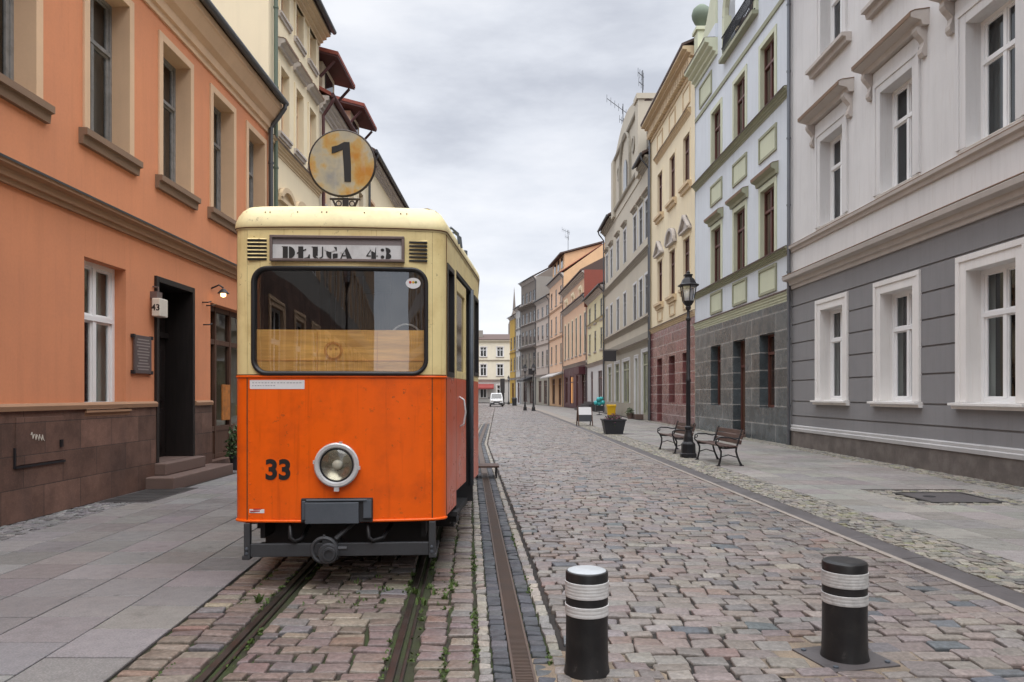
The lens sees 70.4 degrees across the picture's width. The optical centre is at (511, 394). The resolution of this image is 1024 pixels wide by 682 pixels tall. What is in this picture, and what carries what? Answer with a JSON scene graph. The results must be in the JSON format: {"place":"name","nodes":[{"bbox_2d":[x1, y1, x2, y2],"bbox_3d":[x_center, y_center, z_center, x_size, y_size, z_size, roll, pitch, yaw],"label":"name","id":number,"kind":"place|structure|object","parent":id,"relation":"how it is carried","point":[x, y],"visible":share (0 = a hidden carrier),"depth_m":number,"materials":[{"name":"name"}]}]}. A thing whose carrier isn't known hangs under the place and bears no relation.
{"place":"outdoors","nodes":[
{"label":"outdoors","id":0,"kind":"place"},
{"bbox_2d":[0,470,236,540],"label":"wall setts","id":1,"kind":"structure","parent":0,"point":[25,527],"depth_m":9.45,"materials":[{"name":"grey stone"}]},
{"bbox_2d":[96,488,196,502],"bbox_3d":[-5.850,1.623,11.750,0.800,0.034,1.700,0,0,0],"label":"cellar hatch","id":2,"kind":"object","parent":1,"relation":"on","point":[146,495],"visible":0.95,"depth_m":11.59,"materials":[{"name":"stone"}]},
{"bbox_2d":[223,425,236,469],"bbox_3d":[-5.934,1.123,15.646,0.583,0.994,0.574,0,0,0],"label":"potted shrub","id":3,"kind":"object","parent":1,"relation":"on","point":[231,454],"visible":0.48,"depth_m":15.53,"materials":[{"name":"green plant"}]},
{"bbox_2d":[0,473,265,681],"bbox_3d":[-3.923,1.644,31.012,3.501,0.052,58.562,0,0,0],"label":"slab pavement","id":4,"kind":"structure","parent":0,"point":[104,596],"depth_m":6.36,"materials":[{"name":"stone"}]},
{"bbox_2d":[0,0,288,526],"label":"orange house","id":5,"kind":"structure","parent":4,"relation":"on","point":[136,159],"depth_m":11.88,"materials":[{"name":"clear paint"}]},
{"bbox_2d":[0,0,54,123],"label":"window","id":6,"kind":"structure","parent":5,"relation":"in","point":[21,80],"depth_m":9.56,"materials":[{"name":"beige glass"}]},
{"bbox_2d":[0,0,142,175],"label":"window","id":7,"kind":"structure","parent":5,"relation":"in","point":[107,130],"depth_m":11.87,"materials":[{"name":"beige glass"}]},
{"bbox_2d":[84,260,131,416],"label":"window","id":8,"kind":"structure","parent":5,"relation":"in","point":[99,281],"depth_m":11.73,"materials":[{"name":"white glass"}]},
{"bbox_2d":[154,276,194,462],"bbox_3d":[-6.555,-0.450,13.540,0.610,3.300,1.540,0,0,0],"label":"door","id":9,"kind":"structure","parent":5,"relation":"in","point":[174,335],"depth_m":14.22,"materials":[{"name":"wood"}]},
{"bbox_2d":[155,29,200,209],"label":"window","id":10,"kind":"structure","parent":5,"relation":"in","point":[175,176],"depth_m":14.15,"materials":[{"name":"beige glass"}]},
{"bbox_2d":[207,83,236,234],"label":"window","id":11,"kind":"structure","parent":5,"relation":"in","point":[221,209],"depth_m":16.34,"materials":[{"name":"beige glass"}]},
{"bbox_2d":[246,120,266,209],"bbox_3d":[-6.447,-5.195,17.850,0.365,2.610,1.400,0,0,0],"label":"window","id":12,"kind":"structure","parent":5,"relation":"in","point":[256,144],"depth_m":18.41,"materials":[{"name":"beige glass"}]},
{"bbox_2d":[211,0,336,205],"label":"cream house","id":13,"kind":"structure","parent":4,"relation":"on","point":[282,40],"depth_m":20.50,"materials":[{"name":"paint"}]},
{"bbox_2d":[278,0,292,33],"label":"window","id":14,"kind":"structure","parent":13,"relation":"in","point":[284,11],"depth_m":20.37,"materials":[{"name":"beige paint"}]},
{"bbox_2d":[278,188,295,205],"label":"window","id":15,"kind":"structure","parent":13,"relation":"in","point":[285,196],"depth_m":19.94,"materials":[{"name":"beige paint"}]},
{"bbox_2d":[278,36,298,148],"bbox_3d":[-6.284,-8.296,20.050,0.452,2.651,1.204,0,0,0],"label":"window","id":16,"kind":"structure","parent":13,"relation":"in","point":[284,78],"depth_m":20.35,"materials":[{"name":"beige paint"}]},
{"bbox_2d":[294,1,306,56],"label":"window","id":17,"kind":"structure","parent":13,"relation":"in","point":[299,20],"depth_m":21.76,"materials":[{"name":"beige paint"}]},
{"bbox_2d":[293,61,312,164],"bbox_3d":[-6.284,-8.296,21.450,0.452,2.651,1.204,0,0,0],"label":"window","id":18,"kind":"structure","parent":13,"relation":"in","point":[299,98],"depth_m":21.72,"materials":[{"name":"beige paint"}]},
{"bbox_2d":[307,26,318,76],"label":"window","id":19,"kind":"structure","parent":13,"relation":"in","point":[312,43],"depth_m":23.18,"materials":[{"name":"beige paint"}]},
{"bbox_2d":[307,83,324,169],"bbox_3d":[-6.284,-8.296,22.850,0.452,2.651,1.204,0,0,0],"label":"window","id":20,"kind":"structure","parent":13,"relation":"in","point":[312,89],"depth_m":22.99,"materials":[{"name":"beige paint"}]},
{"bbox_2d":[319,46,376,206],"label":"buff house","id":21,"kind":"structure","parent":4,"relation":"on","point":[337,112],"depth_m":25.15,"materials":[{"name":"paint"}]},
{"bbox_2d":[366,147,408,207],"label":"pale house","id":22,"kind":"structure","parent":4,"relation":"on","point":[382,189],"depth_m":34.56,"materials":[{"name":"paint"}]},
{"bbox_2d":[10,402,559,649],"bbox_3d":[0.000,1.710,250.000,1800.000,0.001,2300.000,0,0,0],"label":"ground","id":23,"kind":"structure","parent":0,"point":[478,402],"depth_m":10.90,"materials":[{"name":"grey stone"}]},
{"bbox_2d":[478,330,509,401],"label":"end house","id":24,"kind":"structure","parent":23,"relation":"on","point":[494,359],"depth_m":152.00,"materials":[{"name":"paint"}]},
{"bbox_2d":[479,363,486,376],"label":"window","id":25,"kind":"structure","parent":24,"relation":"in","point":[482,366],"depth_m":152.15,"materials":[{"name":"stone"}]},
{"bbox_2d":[496,363,503,376],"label":"window","id":26,"kind":"structure","parent":24,"relation":"in","point":[499,366],"depth_m":152.22,"materials":[{"name":"stone"}]},
{"bbox_2d":[533,293,549,405],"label":"pinkish house","id":27,"kind":"structure","parent":23,"relation":"on","point":[542,305],"depth_m":111.92,"materials":[{"name":"grey paint"}]},
{"bbox_2d":[108,429,549,681],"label":"track bed","id":28,"kind":"object","parent":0,"point":[410,673],"visible":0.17,"depth_m":5.11,"materials":[{"name":"soil"}]},
{"bbox_2d":[110,556,311,681],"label":"track cobbles","id":29,"kind":"object","parent":28,"relation":"on","point":[210,644],"visible":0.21,"depth_m":4.99,"materials":[{"name":"stone"}]},
{"bbox_2d":[194,556,318,681],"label":"tram rail","id":30,"kind":"object","parent":28,"relation":"on","point":[212,668],"visible":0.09,"depth_m":5.04,"materials":[{"name":"metal"}]},
{"bbox_2d":[235,129,479,563],"bbox_3d":[-1.713,-0.308,10.921,2.392,3.921,10.189,0,0,-3],"label":"tram","id":31,"kind":"object","parent":30,"relation":"on","point":[357,376],"visible":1,"depth_m":6.07,"materials":[{"name":"orange paint"}]},
{"bbox_2d":[222,555,418,681],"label":"track cobbles","id":32,"kind":"object","parent":28,"relation":"on","point":[345,623],"visible":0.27,"depth_m":5.01,"materials":[{"name":"stone"}]},
{"bbox_2d":[384,526,438,681],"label":"tram rail","id":33,"kind":"object","parent":28,"relation":"on","point":[392,668],"visible":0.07,"depth_m":5.02,"materials":[{"name":"metal"}]},
{"bbox_2d":[414,424,480,681],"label":"track cobbles","id":34,"kind":"object","parent":28,"relation":"on","point":[433,637],"visible":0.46,"depth_m":5.33,"materials":[{"name":"stone"}]},
{"bbox_2d":[151,532,552,681],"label":"weeds","id":35,"kind":"object","parent":34,"relation":"on","point":[259,598],"visible":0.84,"depth_m":5.63,"materials":[{"name":"green plant"}]},
{"bbox_2d":[473,421,492,681],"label":"pale sett line","id":36,"kind":"object","parent":28,"relation":"on","point":[485,668],"visible":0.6,"depth_m":5.60,"materials":[{"name":"grey stone"}]},
{"bbox_2d":[477,424,512,681],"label":"dark sett line","id":37,"kind":"object","parent":28,"relation":"on","point":[501,662],"visible":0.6,"depth_m":5.63,"materials":[{"name":"grey stone"}]},
{"bbox_2d":[476,463,498,478],"bbox_3d":[-0.499,1.498,14.290,0.480,0.245,0.580,0,0,-3],"label":"boarding step","id":38,"kind":"object","parent":37,"relation":"on","point":[489,465],"visible":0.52,"depth_m":14.10,"materials":[{"name":"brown wood"}]},
{"bbox_2d":[478,421,536,681],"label":"slotted drain","id":39,"kind":"object","parent":28,"relation":"on","point":[522,667],"visible":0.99,"depth_m":5.71,"materials":[{"name":"metal"}]},
{"bbox_2d":[481,424,555,681],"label":"dark sett line","id":40,"kind":"object","parent":28,"relation":"on","point":[537,646],"visible":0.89,"depth_m":5.93,"materials":[{"name":"grey stone"}]},
{"bbox_2d":[478,404,494,423],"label":"track cobbles","id":41,"kind":"object","parent":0,"point":[485,413],"visible":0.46,"depth_m":62.28,"materials":[{"name":"stone"}]},
{"bbox_2d":[478,403,553,418],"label":"roadway cobbles","id":42,"kind":"object","parent":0,"point":[507,412],"visible":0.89,"depth_m":62.36,"materials":[{"name":"stone"}]},
{"bbox_2d":[488,393,504,406],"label":"white van","id":43,"kind":"object","parent":42,"relation":"on","point":[496,398],"visible":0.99,"depth_m":98.64,"materials":[{"name":"paint"}]},
{"bbox_2d":[320,0,749,333],"label":"sky","id":44,"kind":"structure","parent":0,"point":[496,118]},
{"bbox_2d":[487,410,1023,681],"bbox_3d":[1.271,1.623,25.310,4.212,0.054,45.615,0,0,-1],"label":"roadway cobbles","id":45,"kind":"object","parent":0,"point":[953,627],"visible":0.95,"depth_m":6.36,"materials":[{"name":"stone"}]},
{"bbox_2d":[485,421,571,681],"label":"pale sett line","id":46,"kind":"object","parent":45,"relation":"on","point":[547,631],"visible":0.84,"depth_m":5.82,"materials":[{"name":"grey stone"}]},
{"bbox_2d":[512,633,940,681],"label":"mortar patch","id":47,"kind":"object","parent":45,"relation":"on","point":[782,654],"visible":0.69,"depth_m":4.32,"materials":[{"name":"grey concrete"}]},
{"bbox_2d":[564,565,609,679],"bbox_3d":[0.437,1.318,4.235,0.272,0.604,0.272,0,0,0],"label":"bollard","id":48,"kind":"object","parent":47,"relation":"on","point":[586,604],"visible":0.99,"depth_m":4.13,"materials":[{"name":"metal"}]},
{"bbox_2d":[792,556,899,672],"bbox_3d":[2.045,1.331,4.460,0.460,0.637,0.400,0,0,-14],"label":"bollard","id":49,"kind":"object","parent":47,"relation":"on","point":[845,604],"visible":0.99,"depth_m":4.35,"materials":[{"name":"metal"}]},
{"bbox_2d":[486,403,1023,612],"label":"kerb edging","id":50,"kind":"object","parent":45,"relation":"on","point":[974,591],"visible":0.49,"depth_m":7.59,"materials":[{"name":"grey stone"}]},
{"bbox_2d":[488,403,1023,607],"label":"gutter kerb","id":51,"kind":"structure","parent":45,"relation":"on","point":[997,591],"depth_m":7.91,"materials":[{"name":"stone"}]},
{"bbox_2d":[505,403,1023,564],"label":"slab pavement","id":52,"kind":"structure","parent":0,"point":[995,530],"depth_m":12.66,"materials":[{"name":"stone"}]},
{"bbox_2d":[507,313,515,402],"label":"ochre house","id":53,"kind":"structure","parent":52,"relation":"on","point":[512,320],"depth_m":133.98,"materials":[{"name":"paint"}]},
{"bbox_2d":[513,304,520,403],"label":"pale grey house","id":54,"kind":"structure","parent":52,"relation":"on","point":[518,352],"depth_m":128.50,"materials":[{"name":"paint"}]},
{"bbox_2d":[517,266,552,404],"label":"sooty house","id":55,"kind":"structure","parent":52,"relation":"on","point":[534,288],"depth_m":120.47,"materials":[{"name":"grey paint"}]},
{"bbox_2d":[505,404,577,421],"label":"pavement setts","id":56,"kind":"structure","parent":52,"relation":"on","point":[560,417],"depth_m":55.47,"materials":[{"name":"grey stone"}]},
{"bbox_2d":[540,229,604,406],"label":"orange gabled house","id":57,"kind":"structure","parent":52,"relation":"on","point":[567,265],"depth_m":98.98,"materials":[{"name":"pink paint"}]},
{"bbox_2d":[558,257,604,407],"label":"peach house","id":58,"kind":"structure","parent":52,"relation":"on","point":[580,285],"depth_m":84.12,"materials":[{"name":"beige paint"}]},
{"bbox_2d":[579,313,581,355],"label":"window","id":59,"kind":"structure","parent":58,"relation":"in","point":[580,316],"depth_m":82.50,"materials":[{"name":"beige paint"}]},
{"bbox_2d":[574,281,604,412],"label":"yellow house","id":60,"kind":"structure","parent":52,"relation":"on","point":[592,300],"depth_m":71.27,"materials":[{"name":"paint"}]},
{"bbox_2d":[594,397,604,414],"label":"balloon cluster","id":61,"kind":"object","parent":52,"relation":"on","point":[599,401],"visible":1,"depth_m":56.85,"materials":[{"name":"teal rubber"}]},
{"bbox_2d":[600,413,626,433],"bbox_3d":[4.122,1.169,29.487,0.956,0.830,0.998,0,0,0],"label":"flower planter","id":62,"kind":"object","parent":52,"relation":"on","point":[612,424],"visible":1,"depth_m":29.12,"materials":[{"name":"plastic"}]},
{"bbox_2d":[597,70,655,419],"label":"beige house","id":63,"kind":"structure","parent":52,"relation":"on","point":[623,228],"depth_m":52.20,"materials":[{"name":"paint"}]},
{"bbox_2d":[607,364,611,401],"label":"shop window","id":64,"kind":"structure","parent":63,"relation":"in","point":[609,367],"depth_m":63.19,"materials":[{"name":"grey glass"}]},
{"bbox_2d":[608,240,612,278],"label":"window","id":65,"kind":"structure","parent":63,"relation":"in","point":[611,242],"depth_m":61.65,"materials":[{"name":"glass"}]},
{"bbox_2d":[614,230,619,271],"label":"window","id":66,"kind":"structure","parent":63,"relation":"in","point":[617,233],"depth_m":57.58,"materials":[{"name":"glass"}]},
{"bbox_2d":[614,360,619,402],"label":"shop window","id":67,"kind":"structure","parent":63,"relation":"in","point":[616,363],"depth_m":58.63,"materials":[{"name":"grey glass"}]},
{"bbox_2d":[616,296,619,330],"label":"window","id":68,"kind":"structure","parent":63,"relation":"in","point":[617,299],"depth_m":57.66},
{"bbox_2d":[620,220,626,263],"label":"window","id":69,"kind":"structure","parent":63,"relation":"in","point":[624,223],"depth_m":54.16,"materials":[{"name":"glass"}]},
{"bbox_2d":[623,290,626,326],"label":"window","id":70,"kind":"structure","parent":63,"relation":"in","point":[625,292],"depth_m":54.18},
{"bbox_2d":[622,357,629,402],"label":"shop window","id":71,"kind":"structure","parent":63,"relation":"in","point":[626,361],"depth_m":54.17,"materials":[{"name":"grey glass"}]},
{"bbox_2d":[630,205,636,252],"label":"window","id":72,"kind":"structure","parent":63,"relation":"in","point":[634,208],"depth_m":49.90,"materials":[{"name":"glass"}]},
{"bbox_2d":[633,281,636,320],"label":"window","id":73,"kind":"structure","parent":63,"relation":"in","point":[635,283],"depth_m":49.97,"materials":[{"name":"grey glass"}]},
{"bbox_2d":[634,354,638,413],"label":"door","id":74,"kind":"structure","parent":63,"relation":"in","point":[636,357],"depth_m":49.72,"materials":[{"name":"white paint"}]},
{"bbox_2d":[635,196,642,245],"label":"window","id":75,"kind":"structure","parent":63,"relation":"in","point":[639,201],"depth_m":47.67,"materials":[{"name":"stone"}]},
{"bbox_2d":[639,275,642,317],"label":"window","id":76,"kind":"structure","parent":63,"relation":"in","point":[641,278],"depth_m":47.70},
{"bbox_2d":[641,186,647,239],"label":"window","id":77,"kind":"structure","parent":63,"relation":"in","point":[645,192],"depth_m":46.10,"materials":[{"name":"stone"}]},
{"bbox_2d":[641,347,647,414],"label":"shop window","id":78,"kind":"structure","parent":63,"relation":"in","point":[644,352],"depth_m":47.04,"materials":[{"name":"white paint"}]},
{"bbox_2d":[644,271,647,313],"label":"window","id":79,"kind":"structure","parent":63,"relation":"in","point":[646,274],"depth_m":46.10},
{"bbox_2d":[657,421,695,453],"bbox_3d":[4.572,1.178,20.299,0.637,0.839,1.900,0,0,-2],"label":"park bench","id":80,"kind":"object","parent":52,"relation":"on","point":[680,430],"visible":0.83,"depth_m":20.46,"materials":[{"name":"brown wood"}]},
{"bbox_2d":[640,19,741,426],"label":"cream house","id":81,"kind":"structure","parent":52,"relation":"on","point":[667,124],"depth_m":38.81,"materials":[{"name":"paint"}]},
{"bbox_2d":[653,241,663,310],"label":"window","id":82,"kind":"structure","parent":81,"relation":"in","point":[658,250],"depth_m":42.03,"materials":[{"name":"beige paint"}]},
{"bbox_2d":[653,167,663,224],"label":"window","id":83,"kind":"structure","parent":81,"relation":"in","point":[660,213],"depth_m":42.09,"materials":[{"name":"beige paint"}]},
{"bbox_2d":[664,228,676,303],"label":"window","id":84,"kind":"structure","parent":81,"relation":"in","point":[671,236],"depth_m":39.00,"materials":[{"name":"beige paint"}]},
{"bbox_2d":[665,148,676,211],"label":"window","id":85,"kind":"structure","parent":81,"relation":"in","point":[672,201],"depth_m":39.07,"materials":[{"name":"beige paint"}]},
{"bbox_2d":[677,215,691,296],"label":"window","id":86,"kind":"structure","parent":81,"relation":"in","point":[685,225],"depth_m":36.02,"materials":[{"name":"beige paint"}]},
{"bbox_2d":[678,127,691,196],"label":"window","id":87,"kind":"structure","parent":81,"relation":"in","point":[686,140],"depth_m":36.07,"materials":[{"name":"beige paint"}]},
{"bbox_2d":[694,426,744,465],"bbox_3d":[4.802,1.178,16.949,0.637,0.839,1.900,0,0,-2],"label":"park bench","id":88,"kind":"object","parent":52,"relation":"on","point":[730,437],"visible":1,"depth_m":16.64,"materials":[{"name":"brown wood"}]},
{"bbox_2d":[684,0,786,444],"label":"blue house","id":89,"kind":"structure","parent":52,"relation":"on","point":[735,73],"depth_m":27.70,"materials":[{"name":"paint"}]},
{"bbox_2d":[704,207,722,283],"bbox_3d":[8.621,-6.230,30.748,0.491,3.000,1.929,0,0,0],"label":"window","id":90,"kind":"structure","parent":89,"relation":"in","point":[716,230],"depth_m":31.15,"materials":[{"name":"stone"}]},
{"bbox_2d":[710,97,721,164],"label":"window","id":91,"kind":"structure","parent":89,"relation":"in","point":[716,113],"depth_m":31.29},
{"bbox_2d":[718,346,720,404],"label":"window","id":92,"kind":"structure","parent":89,"relation":"in","point":[719,347],"depth_m":31.36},
{"bbox_2d":[725,186,747,272],"bbox_3d":[8.669,-6.230,27.748,0.491,3.000,1.929,0,0,0],"label":"window","id":93,"kind":"structure","parent":89,"relation":"in","point":[739,214],"depth_m":28.05,"materials":[{"name":"stone"}]},
{"bbox_2d":[732,64,746,140],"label":"window","id":94,"kind":"structure","parent":89,"relation":"in","point":[739,85],"depth_m":28.17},
{"bbox_2d":[741,340,744,432],"bbox_3d":[9.009,-0.320,27.755,0.086,3.580,1.420,0,0,-1],"label":"door","id":95,"kind":"structure","parent":89,"relation":"in","point":[742,342],"depth_m":28.26,"materials":[{"name":"brown wood"}]},
{"bbox_2d":[750,160,778,258],"bbox_3d":[8.716,-6.230,24.848,0.491,3.000,1.929,0,0,0],"label":"window","id":96,"kind":"structure","parent":89,"relation":"in","point":[767,194],"depth_m":25.13,"materials":[{"name":"stone"}]},
{"bbox_2d":[758,24,776,112],"bbox_3d":[8.838,-11.045,24.851,0.220,2.510,1.640,0,0,-1],"label":"window","id":97,"kind":"structure","parent":89,"relation":"in","point":[767,50],"depth_m":25.22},
{"bbox_2d":[768,334,773,407],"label":"window","id":98,"kind":"structure","parent":89,"relation":"in","point":[770,337],"depth_m":25.35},
{"bbox_2d":[570,422,1023,593],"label":"pavement setts","id":99,"kind":"structure","parent":52,"relation":"on","point":[1000,571],"depth_m":8.73,"materials":[{"name":"grey stone"}]},
{"bbox_2d":[576,407,592,425],"bbox_3d":[3.720,1.094,37.200,0.760,0.980,0.640,0,0,-6],"label":"sandwich board","id":100,"kind":"object","parent":99,"relation":"on","point":[584,414],"visible":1,"depth_m":37.06,"materials":[{"name":"white wood"}]},
{"bbox_2d":[678,271,698,457],"bbox_3d":[4.460,-0.776,18.350,0.476,4.720,0.550,0,0,0],"label":"street lamp","id":101,"kind":"object","parent":99,"relation":"on","point":[688,447],"visible":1,"depth_m":18.29,"materials":[{"name":"black metal"}]},
{"bbox_2d":[782,0,1023,486],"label":"grey house","id":102,"kind":"structure","parent":52,"relation":"on","point":[903,278],"depth_m":16.16,"materials":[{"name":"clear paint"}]},
{"bbox_2d":[805,0,851,79],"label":"window","id":103,"kind":"structure","parent":102,"relation":"in","point":[832,36],"depth_m":20.61,"materials":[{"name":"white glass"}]},
{"bbox_2d":[797,77,906,230],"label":"window","id":104,"kind":"structure","parent":102,"relation":"in","point":[829,138],"depth_m":20.24,"materials":[{"name":"white glass"}]},
{"bbox_2d":[810,292,906,404],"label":"window","id":105,"kind":"structure","parent":102,"relation":"in","point":[827,310],"depth_m":20.55,"materials":[{"name":"white glass"}]},
{"bbox_2d":[861,0,889,19],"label":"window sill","id":106,"kind":"structure","parent":102,"relation":"in","point":[871,9],"depth_m":17.40,"materials":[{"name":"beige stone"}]},
{"bbox_2d":[851,7,929,198],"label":"window","id":107,"kind":"structure","parent":102,"relation":"in","point":[901,72],"depth_m":16.83,"materials":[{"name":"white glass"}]},
{"bbox_2d":[867,269,997,407],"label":"window","id":108,"kind":"structure","parent":102,"relation":"in","point":[888,294],"depth_m":17.20,"materials":[{"name":"white glass"}]},
{"bbox_2d":[930,0,1023,154],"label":"window","id":109,"kind":"structure","parent":102,"relation":"in","point":[989,34],"depth_m":13.95,"materials":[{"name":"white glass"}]},
{"bbox_2d":[947,237,1023,410],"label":"window","id":110,"kind":"structure","parent":102,"relation":"in","point":[976,313],"depth_m":13.98,"materials":[{"name":"white glass"}]},
{"bbox_2d":[640,420,1023,493],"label":"wall setts","id":111,"kind":"structure","parent":0,"point":[1002,486],"depth_m":15.84,"materials":[{"name":"grey stone"}]},
{"bbox_2d":[858,490,1023,505],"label":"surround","id":112,"kind":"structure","parent":0,"point":[888,493],"depth_m":11.13,"materials":[{"name":"grey stone"}]},
{"bbox_2d":[892,492,1007,503],"bbox_3d":[6.720,1.599,11.200,1.120,0.042,1.120,0,0,0],"label":"utility cover","id":113,"kind":"object","parent":112,"relation":"on","point":[946,497],"visible":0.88,"depth_m":11.18,"materials":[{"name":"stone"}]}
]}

